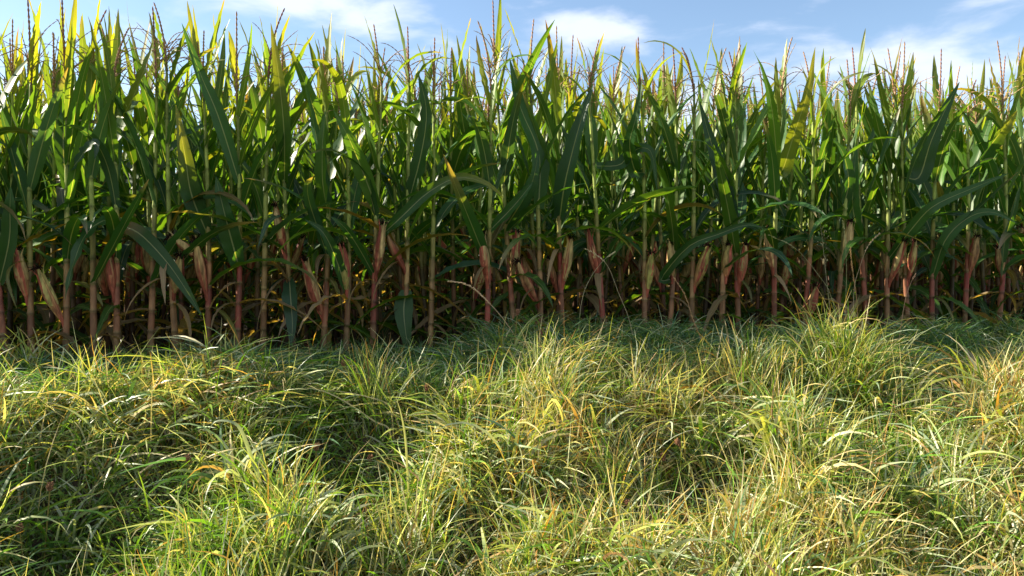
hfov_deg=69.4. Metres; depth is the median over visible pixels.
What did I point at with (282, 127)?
maize plant
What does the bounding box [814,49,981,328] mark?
maize plant
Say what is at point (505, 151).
maize plant
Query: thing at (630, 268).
maize plant
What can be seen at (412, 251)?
maize plant
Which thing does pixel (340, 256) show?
maize plant
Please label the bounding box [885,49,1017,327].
maize plant
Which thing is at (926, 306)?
maize plant
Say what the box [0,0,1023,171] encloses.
sky
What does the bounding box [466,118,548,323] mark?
maize plant
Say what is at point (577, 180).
maize plant
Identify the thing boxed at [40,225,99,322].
maize plant
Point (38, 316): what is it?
maize plant
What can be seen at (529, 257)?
maize plant
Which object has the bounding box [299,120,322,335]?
maize plant
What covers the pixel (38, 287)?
maize plant
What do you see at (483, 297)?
grass stalk
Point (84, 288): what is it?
maize plant
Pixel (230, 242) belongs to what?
maize plant
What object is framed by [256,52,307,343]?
maize plant
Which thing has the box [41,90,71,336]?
maize plant
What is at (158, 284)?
maize plant
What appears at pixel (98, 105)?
maize plant
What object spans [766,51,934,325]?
maize plant
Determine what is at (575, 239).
maize plant
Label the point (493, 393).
long straw
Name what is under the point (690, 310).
grass stalk
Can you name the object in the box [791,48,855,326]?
maize plant
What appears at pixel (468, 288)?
maize plant
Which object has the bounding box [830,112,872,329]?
maize plant
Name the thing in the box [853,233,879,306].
grass stalk
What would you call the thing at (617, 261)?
maize plant
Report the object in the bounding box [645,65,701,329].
maize plant
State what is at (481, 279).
maize plant
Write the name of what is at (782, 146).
maize plant
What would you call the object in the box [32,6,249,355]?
maize plant
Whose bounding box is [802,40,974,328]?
maize plant
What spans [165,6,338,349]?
maize plant
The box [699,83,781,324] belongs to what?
maize plant
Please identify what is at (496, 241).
maize plant
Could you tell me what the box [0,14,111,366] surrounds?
maize plant
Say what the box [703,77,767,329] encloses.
maize plant
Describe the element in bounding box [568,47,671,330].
maize plant
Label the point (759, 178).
maize plant
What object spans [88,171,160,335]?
maize plant
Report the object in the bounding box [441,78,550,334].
maize plant
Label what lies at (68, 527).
grass clump
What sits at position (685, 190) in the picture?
maize plant
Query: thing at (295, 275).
maize plant
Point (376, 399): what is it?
long straw
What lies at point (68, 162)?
maize plant
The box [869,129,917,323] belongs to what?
maize plant
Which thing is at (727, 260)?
maize plant
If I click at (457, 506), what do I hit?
long straw
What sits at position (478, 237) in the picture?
maize plant
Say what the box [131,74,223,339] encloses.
maize plant
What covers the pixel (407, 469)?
long straw
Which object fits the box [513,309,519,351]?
ribwort stem
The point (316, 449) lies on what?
ribwort stem
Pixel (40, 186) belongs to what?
maize plant
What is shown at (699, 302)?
maize plant
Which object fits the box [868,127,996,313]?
maize plant
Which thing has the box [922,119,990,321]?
maize plant
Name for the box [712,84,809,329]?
maize plant
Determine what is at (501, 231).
maize plant
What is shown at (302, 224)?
maize plant
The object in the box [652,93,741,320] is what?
maize plant
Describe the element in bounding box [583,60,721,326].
maize plant
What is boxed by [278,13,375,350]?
maize plant
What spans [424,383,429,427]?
ribwort stem
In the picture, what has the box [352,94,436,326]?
maize plant
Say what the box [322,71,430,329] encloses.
maize plant
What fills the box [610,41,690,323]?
maize plant
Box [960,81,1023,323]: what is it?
maize plant
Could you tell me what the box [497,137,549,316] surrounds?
maize plant
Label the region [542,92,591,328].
maize plant
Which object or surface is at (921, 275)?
maize plant
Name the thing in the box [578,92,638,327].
maize plant
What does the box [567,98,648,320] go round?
maize plant
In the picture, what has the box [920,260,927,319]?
maize plant
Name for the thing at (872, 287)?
maize plant
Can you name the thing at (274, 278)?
maize plant
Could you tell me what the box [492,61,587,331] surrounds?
maize plant
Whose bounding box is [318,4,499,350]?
maize plant
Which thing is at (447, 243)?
maize plant
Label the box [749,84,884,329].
maize plant
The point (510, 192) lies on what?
maize plant
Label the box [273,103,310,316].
maize plant
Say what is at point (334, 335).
maize plant
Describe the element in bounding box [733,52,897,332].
maize plant
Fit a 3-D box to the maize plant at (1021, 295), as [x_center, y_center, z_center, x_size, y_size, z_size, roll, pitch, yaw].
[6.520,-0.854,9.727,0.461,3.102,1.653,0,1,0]
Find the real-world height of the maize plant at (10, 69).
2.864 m
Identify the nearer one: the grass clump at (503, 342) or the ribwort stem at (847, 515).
the ribwort stem at (847, 515)
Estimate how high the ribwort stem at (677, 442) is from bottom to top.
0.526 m
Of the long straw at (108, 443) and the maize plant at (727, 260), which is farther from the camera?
the maize plant at (727, 260)
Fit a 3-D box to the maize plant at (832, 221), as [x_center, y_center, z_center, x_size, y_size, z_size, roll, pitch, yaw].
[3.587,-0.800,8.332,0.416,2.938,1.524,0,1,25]
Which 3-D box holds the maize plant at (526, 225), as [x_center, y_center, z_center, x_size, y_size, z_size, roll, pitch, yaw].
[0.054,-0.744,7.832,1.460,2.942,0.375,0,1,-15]
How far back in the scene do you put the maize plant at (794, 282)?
8.35 m
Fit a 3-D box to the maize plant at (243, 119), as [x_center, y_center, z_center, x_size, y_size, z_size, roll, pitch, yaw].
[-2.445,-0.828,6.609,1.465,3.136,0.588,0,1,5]
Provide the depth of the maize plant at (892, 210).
8.48 m
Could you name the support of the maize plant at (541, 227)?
on the ground at (142, 341)
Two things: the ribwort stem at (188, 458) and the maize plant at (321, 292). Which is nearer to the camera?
the ribwort stem at (188, 458)
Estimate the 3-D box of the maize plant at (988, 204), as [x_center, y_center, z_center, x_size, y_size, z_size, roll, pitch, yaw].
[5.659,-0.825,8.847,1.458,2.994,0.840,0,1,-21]
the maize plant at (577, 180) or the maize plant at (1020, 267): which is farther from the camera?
the maize plant at (1020, 267)
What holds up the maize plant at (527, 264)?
on the ground at (142, 341)
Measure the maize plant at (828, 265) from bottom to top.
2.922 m
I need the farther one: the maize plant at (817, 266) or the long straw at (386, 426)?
the maize plant at (817, 266)
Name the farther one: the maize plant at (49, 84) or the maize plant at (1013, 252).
the maize plant at (1013, 252)
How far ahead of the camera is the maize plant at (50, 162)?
6.24 m
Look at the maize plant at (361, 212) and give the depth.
8.15 m
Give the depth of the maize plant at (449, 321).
9.00 m
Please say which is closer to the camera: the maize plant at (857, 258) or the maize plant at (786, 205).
the maize plant at (857, 258)
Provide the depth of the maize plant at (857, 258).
8.40 m
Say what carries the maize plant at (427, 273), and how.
on the ground at (142, 341)
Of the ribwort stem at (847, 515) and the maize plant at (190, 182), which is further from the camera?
the maize plant at (190, 182)
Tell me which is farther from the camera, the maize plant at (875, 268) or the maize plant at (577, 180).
the maize plant at (875, 268)
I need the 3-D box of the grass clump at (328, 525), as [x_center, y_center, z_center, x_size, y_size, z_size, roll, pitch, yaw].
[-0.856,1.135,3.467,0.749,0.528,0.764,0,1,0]
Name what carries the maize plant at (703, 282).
on the ground at (142, 341)
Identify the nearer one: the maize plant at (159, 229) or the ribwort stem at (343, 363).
the ribwort stem at (343, 363)
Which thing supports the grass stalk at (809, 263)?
on the ground at (142, 341)
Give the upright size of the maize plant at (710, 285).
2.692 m
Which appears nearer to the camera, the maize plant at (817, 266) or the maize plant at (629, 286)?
the maize plant at (817, 266)
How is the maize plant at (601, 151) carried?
on the ground at (142, 341)
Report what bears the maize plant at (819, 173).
on the ground at (142, 341)
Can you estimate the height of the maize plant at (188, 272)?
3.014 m
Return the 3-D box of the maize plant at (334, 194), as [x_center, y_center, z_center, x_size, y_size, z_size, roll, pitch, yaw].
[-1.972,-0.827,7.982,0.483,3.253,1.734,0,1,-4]
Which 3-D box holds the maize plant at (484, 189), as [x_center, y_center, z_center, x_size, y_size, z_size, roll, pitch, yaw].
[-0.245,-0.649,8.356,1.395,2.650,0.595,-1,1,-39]
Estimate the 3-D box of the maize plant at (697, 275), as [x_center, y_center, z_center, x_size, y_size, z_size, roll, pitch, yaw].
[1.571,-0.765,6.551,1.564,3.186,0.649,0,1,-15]
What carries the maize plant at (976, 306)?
on the ground at (142, 341)
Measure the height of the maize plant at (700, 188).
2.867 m
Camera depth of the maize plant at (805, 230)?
9.15 m
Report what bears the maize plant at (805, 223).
on the ground at (142, 341)
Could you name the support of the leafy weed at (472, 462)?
on the ground at (142, 341)
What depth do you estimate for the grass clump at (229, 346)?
5.38 m
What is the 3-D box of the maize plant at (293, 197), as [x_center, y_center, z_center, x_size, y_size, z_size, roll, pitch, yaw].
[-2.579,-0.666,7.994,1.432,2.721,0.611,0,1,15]
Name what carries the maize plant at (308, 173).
on the ground at (142, 341)
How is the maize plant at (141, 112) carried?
on the ground at (142, 341)
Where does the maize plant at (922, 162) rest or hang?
on the ground at (142, 341)
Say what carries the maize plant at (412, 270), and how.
on the ground at (142, 341)
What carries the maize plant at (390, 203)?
on the ground at (142, 341)
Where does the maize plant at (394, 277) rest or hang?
on the ground at (142, 341)
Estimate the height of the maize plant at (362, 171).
2.911 m
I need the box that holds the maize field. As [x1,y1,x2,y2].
[0,44,1023,331]
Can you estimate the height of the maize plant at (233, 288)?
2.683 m
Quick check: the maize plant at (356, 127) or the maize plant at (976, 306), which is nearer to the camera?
the maize plant at (356, 127)
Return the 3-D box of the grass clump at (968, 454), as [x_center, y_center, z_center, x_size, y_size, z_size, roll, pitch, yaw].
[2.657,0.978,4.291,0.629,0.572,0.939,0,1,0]
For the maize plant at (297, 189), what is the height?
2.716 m
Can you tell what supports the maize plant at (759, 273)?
on the ground at (142, 341)
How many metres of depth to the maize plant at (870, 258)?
9.09 m
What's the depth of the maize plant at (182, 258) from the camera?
5.71 m
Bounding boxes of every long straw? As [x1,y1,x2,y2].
[93,435,180,462]
[208,419,265,515]
[297,388,392,450]
[324,390,393,442]
[396,398,410,513]
[453,433,481,540]
[478,357,525,431]
[565,483,612,509]
[905,409,985,459]
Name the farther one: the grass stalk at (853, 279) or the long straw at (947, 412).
the grass stalk at (853, 279)
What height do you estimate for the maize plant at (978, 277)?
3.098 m
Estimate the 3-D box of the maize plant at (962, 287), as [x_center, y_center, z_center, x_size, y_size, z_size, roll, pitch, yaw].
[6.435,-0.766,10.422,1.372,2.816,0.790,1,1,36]
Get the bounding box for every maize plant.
[0,0,150,356]
[0,11,145,353]
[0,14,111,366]
[0,19,82,358]
[0,31,58,338]
[0,52,103,343]
[0,76,42,341]
[1,125,26,339]
[3,87,56,336]
[4,0,144,352]
[13,96,87,314]
[17,0,102,363]
[18,52,61,345]
[23,97,98,336]
[25,0,148,358]
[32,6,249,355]
[32,18,148,354]
[34,92,98,328]
[35,79,178,344]
[40,20,216,355]
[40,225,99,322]
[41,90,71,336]
[41,107,141,333]
[44,66,190,340]
[45,15,212,354]
[52,13,151,345]
[59,10,201,361]
[61,112,136,335]
[71,92,160,338]
[79,2,255,358]
[84,10,135,345]
[86,41,250,351]
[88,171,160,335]
[89,78,192,344]
[96,1,322,355]
[97,116,167,334]
[97,127,222,346]
[97,182,211,339]
[126,38,186,346]
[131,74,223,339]
[135,159,161,334]
[137,0,291,345]
[139,79,290,343]
[140,96,219,329]
[157,68,285,340]
[158,11,328,352]
[160,16,313,346]
[164,25,382,357]
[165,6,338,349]
[185,89,240,333]
[186,81,234,332]
[187,43,270,345]
[191,84,260,344]
[203,8,345,355]
[203,125,254,312]
[211,44,364,349]
[211,46,300,343]
[216,95,254,331]
[216,95,329,333]
[217,100,351,330]
[224,85,279,339]
[231,80,332,338]
[236,127,312,336]
[243,28,393,348]
[245,37,462,355]
[249,88,342,342]
[253,125,351,337]
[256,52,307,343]
[267,45,418,349]
[267,69,399,343]
[268,97,366,316]
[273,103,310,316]
[274,16,503,353]
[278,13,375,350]
[290,26,391,344]
[290,156,402,321]
[292,48,353,349]
[293,89,406,336]
[298,48,470,341]
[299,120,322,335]
[310,85,357,336]
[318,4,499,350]
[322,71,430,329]
[330,113,390,331]
[334,56,479,346]
[335,39,452,343]
[348,29,529,353]
[350,136,441,334]
[351,78,468,346]
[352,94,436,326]
[353,59,395,341]
[357,134,398,333]
[362,65,481,341]
[363,72,458,335]
[363,86,478,334]
[371,18,533,344]
[391,20,537,332]
[402,121,458,329]
[409,73,486,340]
[410,74,545,341]
[410,138,457,328]
[421,93,518,340]
[423,92,500,315]
[427,115,451,328]
[435,0,585,338]
[435,35,491,342]
[436,70,564,345]
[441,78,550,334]
[441,120,550,316]
[445,117,476,333]
[450,8,633,328]
[456,50,605,332]
[457,93,571,326]
[463,94,506,336]
[466,58,575,306]
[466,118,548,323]
[477,126,508,322]
[478,66,592,322]
[484,89,553,322]
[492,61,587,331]
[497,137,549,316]
[499,20,616,331]
[499,100,613,320]
[500,37,552,327]
[507,213,550,318]
[514,58,627,328]
[522,36,641,329]
[528,78,604,324]
[542,33,698,333]
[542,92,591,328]
[545,87,641,327]
[545,96,618,321]
[563,37,723,329]
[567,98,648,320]
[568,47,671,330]
[568,219,587,318]
[571,79,700,311]
[572,66,657,326]
[575,49,632,330]
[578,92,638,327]
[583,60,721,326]
[591,80,653,326]
[598,75,657,325]
[599,95,662,317]
[601,117,658,301]
[609,48,762,329]
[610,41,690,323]
[613,75,717,331]
[613,126,685,323]
[620,109,690,323]
[621,23,788,335]
[628,79,681,322]
[628,100,658,306]
[635,124,727,321]
[636,74,755,325]
[637,129,713,320]
[638,113,747,313]
[642,79,734,327]
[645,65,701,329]
[650,47,767,329]
[651,40,827,339]
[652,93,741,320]
[654,109,691,321]
[668,70,807,333]
[674,110,742,319]
[680,51,810,325]
[681,87,792,330]
[683,37,756,332]
[685,67,835,331]
[686,122,747,325]
[698,225,753,309]
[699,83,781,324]
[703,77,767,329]
[709,37,814,326]
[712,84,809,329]
[715,127,787,324]
[726,75,762,324]
[727,86,836,326]
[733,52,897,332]
[734,77,855,329]
[739,102,858,326]
[741,93,762,324]
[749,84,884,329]
[752,90,880,323]
[752,125,802,319]
[752,129,787,321]
[753,172,795,313]
[760,118,831,302]
[760,141,826,319]
[762,121,811,323]
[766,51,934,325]
[767,114,883,324]
[768,123,810,320]
[785,141,861,303]
[787,97,829,326]
[789,111,844,310]
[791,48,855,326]
[794,195,869,306]
[796,115,900,328]
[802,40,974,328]
[809,28,949,332]
[812,70,949,333]
[814,41,972,332]
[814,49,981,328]
[817,93,848,322]
[818,114,925,326]
[818,148,909,313]
[821,88,876,327]
[827,98,894,326]
[828,141,873,310]
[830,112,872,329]
[835,66,959,328]
[840,51,1008,337]
[845,63,950,327]
[854,200,910,319]
[868,75,936,325]
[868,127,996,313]
[868,135,928,306]
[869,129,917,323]
[873,89,948,323]
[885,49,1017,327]
[890,63,1023,335]
[894,77,1023,324]
[898,222,958,293]
[904,90,995,323]
[905,97,1002,322]
[909,93,928,322]
[915,103,962,319]
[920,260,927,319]
[921,104,1014,316]
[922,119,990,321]
[924,84,1007,317]
[926,62,982,323]
[927,145,963,322]
[938,59,995,328]
[939,40,1023,335]
[942,87,1023,324]
[943,56,1023,323]
[956,203,1017,317]
[957,102,983,319]
[959,93,1023,319]
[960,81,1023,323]
[962,99,996,315]
[969,78,1021,324]
[983,146,1017,317]
[986,180,1023,322]
[989,115,1023,306]
[994,107,1023,322]
[994,126,1023,317]
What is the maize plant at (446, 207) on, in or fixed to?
on the ground at (142, 341)
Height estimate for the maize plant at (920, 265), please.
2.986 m
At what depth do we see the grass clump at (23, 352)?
5.20 m
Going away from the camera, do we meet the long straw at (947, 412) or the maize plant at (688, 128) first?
the long straw at (947, 412)
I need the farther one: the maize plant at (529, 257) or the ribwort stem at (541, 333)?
the maize plant at (529, 257)
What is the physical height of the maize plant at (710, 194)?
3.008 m
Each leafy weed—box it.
[462,457,482,479]
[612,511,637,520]
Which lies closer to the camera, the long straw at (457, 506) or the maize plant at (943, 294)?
the long straw at (457, 506)
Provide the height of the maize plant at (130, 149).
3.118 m
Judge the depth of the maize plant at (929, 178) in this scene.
9.27 m
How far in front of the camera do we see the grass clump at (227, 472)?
3.87 m
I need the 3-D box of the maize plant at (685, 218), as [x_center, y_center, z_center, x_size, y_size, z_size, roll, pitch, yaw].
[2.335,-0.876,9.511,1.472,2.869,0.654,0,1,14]
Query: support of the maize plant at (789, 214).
on the ground at (142, 341)
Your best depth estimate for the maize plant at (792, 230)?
9.79 m
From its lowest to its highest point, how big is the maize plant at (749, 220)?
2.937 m
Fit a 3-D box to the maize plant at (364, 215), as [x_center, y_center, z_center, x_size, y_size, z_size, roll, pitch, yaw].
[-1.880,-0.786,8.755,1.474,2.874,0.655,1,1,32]
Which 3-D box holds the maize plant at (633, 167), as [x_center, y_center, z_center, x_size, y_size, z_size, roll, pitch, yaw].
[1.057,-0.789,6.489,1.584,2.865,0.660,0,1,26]
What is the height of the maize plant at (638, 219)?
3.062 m
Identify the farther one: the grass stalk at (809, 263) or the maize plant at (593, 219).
the maize plant at (593, 219)
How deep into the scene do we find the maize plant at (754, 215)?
9.72 m
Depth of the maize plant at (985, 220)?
8.71 m
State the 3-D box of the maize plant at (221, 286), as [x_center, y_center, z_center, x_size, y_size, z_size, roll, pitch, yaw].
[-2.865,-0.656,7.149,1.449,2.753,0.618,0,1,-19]
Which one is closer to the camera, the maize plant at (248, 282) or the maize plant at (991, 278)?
the maize plant at (248, 282)
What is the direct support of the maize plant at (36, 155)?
on the ground at (142, 341)
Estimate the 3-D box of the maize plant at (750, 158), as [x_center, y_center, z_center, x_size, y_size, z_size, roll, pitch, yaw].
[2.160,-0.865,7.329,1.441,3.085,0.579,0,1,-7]
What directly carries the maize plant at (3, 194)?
on the ground at (142, 341)
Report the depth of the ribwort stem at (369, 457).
4.20 m
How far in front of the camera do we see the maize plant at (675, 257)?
6.50 m
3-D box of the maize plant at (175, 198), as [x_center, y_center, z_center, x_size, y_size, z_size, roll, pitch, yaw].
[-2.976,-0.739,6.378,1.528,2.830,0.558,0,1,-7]
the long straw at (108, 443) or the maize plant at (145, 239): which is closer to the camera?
the long straw at (108, 443)
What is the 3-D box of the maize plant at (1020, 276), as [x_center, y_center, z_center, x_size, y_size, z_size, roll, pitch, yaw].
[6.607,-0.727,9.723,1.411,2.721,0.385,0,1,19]
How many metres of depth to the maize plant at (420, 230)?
6.77 m
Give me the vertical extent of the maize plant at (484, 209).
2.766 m
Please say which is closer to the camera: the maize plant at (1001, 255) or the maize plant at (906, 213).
the maize plant at (1001, 255)
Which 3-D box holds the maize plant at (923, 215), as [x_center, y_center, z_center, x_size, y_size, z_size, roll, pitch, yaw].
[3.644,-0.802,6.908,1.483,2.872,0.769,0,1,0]
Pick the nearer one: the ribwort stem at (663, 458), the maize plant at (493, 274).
the ribwort stem at (663, 458)
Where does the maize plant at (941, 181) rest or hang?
on the ground at (142, 341)
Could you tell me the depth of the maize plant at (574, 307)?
8.51 m
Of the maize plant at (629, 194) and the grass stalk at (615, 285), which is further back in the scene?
the maize plant at (629, 194)
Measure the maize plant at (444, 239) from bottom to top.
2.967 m
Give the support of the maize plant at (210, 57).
on the ground at (142, 341)
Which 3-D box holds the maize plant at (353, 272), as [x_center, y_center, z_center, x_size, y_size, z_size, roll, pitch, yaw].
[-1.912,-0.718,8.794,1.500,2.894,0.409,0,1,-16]
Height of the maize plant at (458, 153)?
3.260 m
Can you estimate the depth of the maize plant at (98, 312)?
8.25 m
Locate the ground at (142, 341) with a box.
[0,281,1020,575]
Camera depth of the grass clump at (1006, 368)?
5.21 m
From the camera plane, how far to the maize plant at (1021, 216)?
9.74 m
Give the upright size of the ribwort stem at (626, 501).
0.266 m
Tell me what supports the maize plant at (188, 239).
on the ground at (142, 341)
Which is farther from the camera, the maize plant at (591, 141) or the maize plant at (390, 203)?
the maize plant at (390, 203)
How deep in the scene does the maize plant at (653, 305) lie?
8.70 m
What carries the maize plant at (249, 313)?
on the ground at (142, 341)
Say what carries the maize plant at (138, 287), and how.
on the ground at (142, 341)
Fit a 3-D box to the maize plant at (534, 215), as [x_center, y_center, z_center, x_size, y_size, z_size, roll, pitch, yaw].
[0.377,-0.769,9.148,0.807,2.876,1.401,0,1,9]
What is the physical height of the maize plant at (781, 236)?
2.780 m
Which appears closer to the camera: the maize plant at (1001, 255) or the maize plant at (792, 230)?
the maize plant at (1001, 255)
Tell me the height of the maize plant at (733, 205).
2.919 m
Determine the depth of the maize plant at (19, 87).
6.86 m
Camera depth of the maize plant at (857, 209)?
6.88 m
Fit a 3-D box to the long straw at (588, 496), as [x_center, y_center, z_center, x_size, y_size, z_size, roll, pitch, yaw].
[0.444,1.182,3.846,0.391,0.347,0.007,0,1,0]
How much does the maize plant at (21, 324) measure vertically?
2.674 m
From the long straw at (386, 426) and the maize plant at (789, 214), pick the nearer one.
the long straw at (386, 426)
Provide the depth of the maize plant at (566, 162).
6.23 m
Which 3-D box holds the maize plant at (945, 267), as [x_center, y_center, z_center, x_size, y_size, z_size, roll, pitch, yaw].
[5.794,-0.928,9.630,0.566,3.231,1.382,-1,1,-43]
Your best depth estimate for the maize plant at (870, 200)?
7.62 m
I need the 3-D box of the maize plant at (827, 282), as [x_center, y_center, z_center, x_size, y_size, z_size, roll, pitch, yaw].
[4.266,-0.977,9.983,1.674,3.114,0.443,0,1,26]
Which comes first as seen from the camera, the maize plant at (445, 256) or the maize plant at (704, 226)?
the maize plant at (445, 256)
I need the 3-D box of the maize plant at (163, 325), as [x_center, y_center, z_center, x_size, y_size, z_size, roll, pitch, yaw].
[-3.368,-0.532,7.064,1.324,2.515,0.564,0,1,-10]
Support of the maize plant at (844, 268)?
on the ground at (142, 341)
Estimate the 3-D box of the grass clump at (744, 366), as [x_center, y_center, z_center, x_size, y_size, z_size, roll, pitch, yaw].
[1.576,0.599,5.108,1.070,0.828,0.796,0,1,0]
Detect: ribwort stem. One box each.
[15,522,24,575]
[42,481,53,570]
[185,454,198,512]
[313,442,319,478]
[341,359,346,395]
[361,453,372,504]
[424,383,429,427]
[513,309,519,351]
[539,328,544,349]
[624,498,630,514]
[660,453,671,508]
[674,438,707,511]
[844,508,850,533]
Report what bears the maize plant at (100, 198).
on the ground at (142, 341)
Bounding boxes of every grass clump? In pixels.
[0,319,81,376]
[3,469,133,574]
[143,422,312,518]
[200,325,272,363]
[234,460,415,575]
[463,312,539,368]
[662,318,836,423]
[740,278,948,420]
[879,410,1022,486]
[937,341,1023,410]
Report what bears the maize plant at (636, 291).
on the ground at (142, 341)
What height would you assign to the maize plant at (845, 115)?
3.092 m
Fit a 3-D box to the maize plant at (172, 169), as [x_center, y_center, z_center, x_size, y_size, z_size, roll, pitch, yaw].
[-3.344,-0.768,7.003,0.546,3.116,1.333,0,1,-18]
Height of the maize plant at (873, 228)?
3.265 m
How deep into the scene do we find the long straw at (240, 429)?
3.78 m
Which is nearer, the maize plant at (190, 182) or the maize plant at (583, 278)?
the maize plant at (190, 182)
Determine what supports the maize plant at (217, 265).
on the ground at (142, 341)
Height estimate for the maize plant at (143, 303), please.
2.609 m
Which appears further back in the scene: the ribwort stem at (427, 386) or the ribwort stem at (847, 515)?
the ribwort stem at (427, 386)
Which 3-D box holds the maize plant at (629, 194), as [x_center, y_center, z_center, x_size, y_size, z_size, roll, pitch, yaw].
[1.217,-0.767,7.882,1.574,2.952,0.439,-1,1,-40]
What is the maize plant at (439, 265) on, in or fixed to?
on the ground at (142, 341)
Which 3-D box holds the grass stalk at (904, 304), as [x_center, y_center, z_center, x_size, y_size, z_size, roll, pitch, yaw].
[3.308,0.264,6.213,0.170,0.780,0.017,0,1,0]
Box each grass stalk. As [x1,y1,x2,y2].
[448,280,519,342]
[577,251,614,338]
[584,248,634,345]
[673,277,705,354]
[768,235,835,313]
[815,205,830,327]
[842,220,846,326]
[849,247,858,334]
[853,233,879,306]
[898,273,915,340]
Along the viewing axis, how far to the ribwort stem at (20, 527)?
3.48 m
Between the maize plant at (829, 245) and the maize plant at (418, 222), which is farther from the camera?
the maize plant at (829, 245)
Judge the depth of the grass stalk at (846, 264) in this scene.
6.36 m
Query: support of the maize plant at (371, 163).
on the ground at (142, 341)
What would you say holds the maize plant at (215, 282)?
on the ground at (142, 341)
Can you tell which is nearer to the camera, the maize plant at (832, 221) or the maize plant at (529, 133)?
the maize plant at (529, 133)
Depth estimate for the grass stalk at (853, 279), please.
6.38 m
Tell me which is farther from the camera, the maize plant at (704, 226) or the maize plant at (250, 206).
the maize plant at (704, 226)
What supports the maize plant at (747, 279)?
on the ground at (142, 341)
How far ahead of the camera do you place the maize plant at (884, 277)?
9.35 m
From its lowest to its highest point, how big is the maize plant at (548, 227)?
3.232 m
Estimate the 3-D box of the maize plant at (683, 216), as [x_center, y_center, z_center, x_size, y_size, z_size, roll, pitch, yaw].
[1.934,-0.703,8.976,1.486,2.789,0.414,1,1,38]
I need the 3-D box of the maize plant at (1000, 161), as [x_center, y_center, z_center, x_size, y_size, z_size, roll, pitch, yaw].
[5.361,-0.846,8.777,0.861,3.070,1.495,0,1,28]
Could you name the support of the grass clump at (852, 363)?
on the ground at (142, 341)
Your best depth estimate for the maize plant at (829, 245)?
9.11 m
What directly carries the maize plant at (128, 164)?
on the ground at (142, 341)
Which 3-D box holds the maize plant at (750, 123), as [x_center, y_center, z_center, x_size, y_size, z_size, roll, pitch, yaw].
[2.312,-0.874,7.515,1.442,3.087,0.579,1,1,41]
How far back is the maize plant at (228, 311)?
8.64 m
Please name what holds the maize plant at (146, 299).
on the ground at (142, 341)
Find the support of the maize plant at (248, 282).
on the ground at (142, 341)
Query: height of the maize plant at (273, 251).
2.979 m
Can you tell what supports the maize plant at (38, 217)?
on the ground at (142, 341)
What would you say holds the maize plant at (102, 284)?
on the ground at (142, 341)
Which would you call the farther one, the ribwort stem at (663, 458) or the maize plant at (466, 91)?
the maize plant at (466, 91)
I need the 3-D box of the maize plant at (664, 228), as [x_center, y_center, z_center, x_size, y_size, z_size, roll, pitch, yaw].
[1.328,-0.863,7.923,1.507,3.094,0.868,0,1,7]
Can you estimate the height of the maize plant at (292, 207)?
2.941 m
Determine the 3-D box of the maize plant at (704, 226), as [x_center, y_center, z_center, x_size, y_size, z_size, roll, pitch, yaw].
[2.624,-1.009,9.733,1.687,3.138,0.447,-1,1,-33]
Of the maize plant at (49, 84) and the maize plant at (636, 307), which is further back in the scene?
the maize plant at (636, 307)
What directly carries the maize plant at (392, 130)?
on the ground at (142, 341)
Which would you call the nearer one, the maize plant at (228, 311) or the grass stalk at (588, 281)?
the grass stalk at (588, 281)
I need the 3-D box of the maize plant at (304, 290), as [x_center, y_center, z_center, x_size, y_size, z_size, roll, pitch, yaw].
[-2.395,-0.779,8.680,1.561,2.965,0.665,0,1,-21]
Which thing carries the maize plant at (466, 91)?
on the ground at (142, 341)
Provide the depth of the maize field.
9.38 m
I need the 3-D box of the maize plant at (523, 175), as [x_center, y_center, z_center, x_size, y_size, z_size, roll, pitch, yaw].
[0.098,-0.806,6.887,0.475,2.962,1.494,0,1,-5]
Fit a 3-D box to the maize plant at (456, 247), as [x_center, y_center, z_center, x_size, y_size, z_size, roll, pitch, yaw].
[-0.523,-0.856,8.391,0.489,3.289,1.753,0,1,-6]
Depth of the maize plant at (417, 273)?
7.45 m
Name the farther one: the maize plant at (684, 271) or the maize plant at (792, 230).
the maize plant at (792, 230)
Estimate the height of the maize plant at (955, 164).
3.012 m
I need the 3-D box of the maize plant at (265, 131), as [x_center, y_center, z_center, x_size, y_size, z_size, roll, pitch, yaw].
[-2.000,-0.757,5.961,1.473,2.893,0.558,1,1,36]
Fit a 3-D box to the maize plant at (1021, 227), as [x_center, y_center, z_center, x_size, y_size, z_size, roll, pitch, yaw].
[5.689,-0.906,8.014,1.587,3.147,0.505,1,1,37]
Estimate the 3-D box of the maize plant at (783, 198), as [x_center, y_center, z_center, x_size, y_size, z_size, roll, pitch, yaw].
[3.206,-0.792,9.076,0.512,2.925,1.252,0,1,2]
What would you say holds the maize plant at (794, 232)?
on the ground at (142, 341)
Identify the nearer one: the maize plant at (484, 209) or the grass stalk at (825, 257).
the grass stalk at (825, 257)
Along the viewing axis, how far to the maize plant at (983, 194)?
7.75 m
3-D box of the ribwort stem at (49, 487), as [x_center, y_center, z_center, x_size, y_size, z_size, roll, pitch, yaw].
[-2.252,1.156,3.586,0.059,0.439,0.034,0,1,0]
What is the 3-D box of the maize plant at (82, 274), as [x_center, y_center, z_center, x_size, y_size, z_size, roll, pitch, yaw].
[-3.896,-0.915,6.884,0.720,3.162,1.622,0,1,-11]
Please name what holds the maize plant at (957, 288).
on the ground at (142, 341)
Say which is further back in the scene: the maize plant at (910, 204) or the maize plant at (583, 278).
the maize plant at (583, 278)
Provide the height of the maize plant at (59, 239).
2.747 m

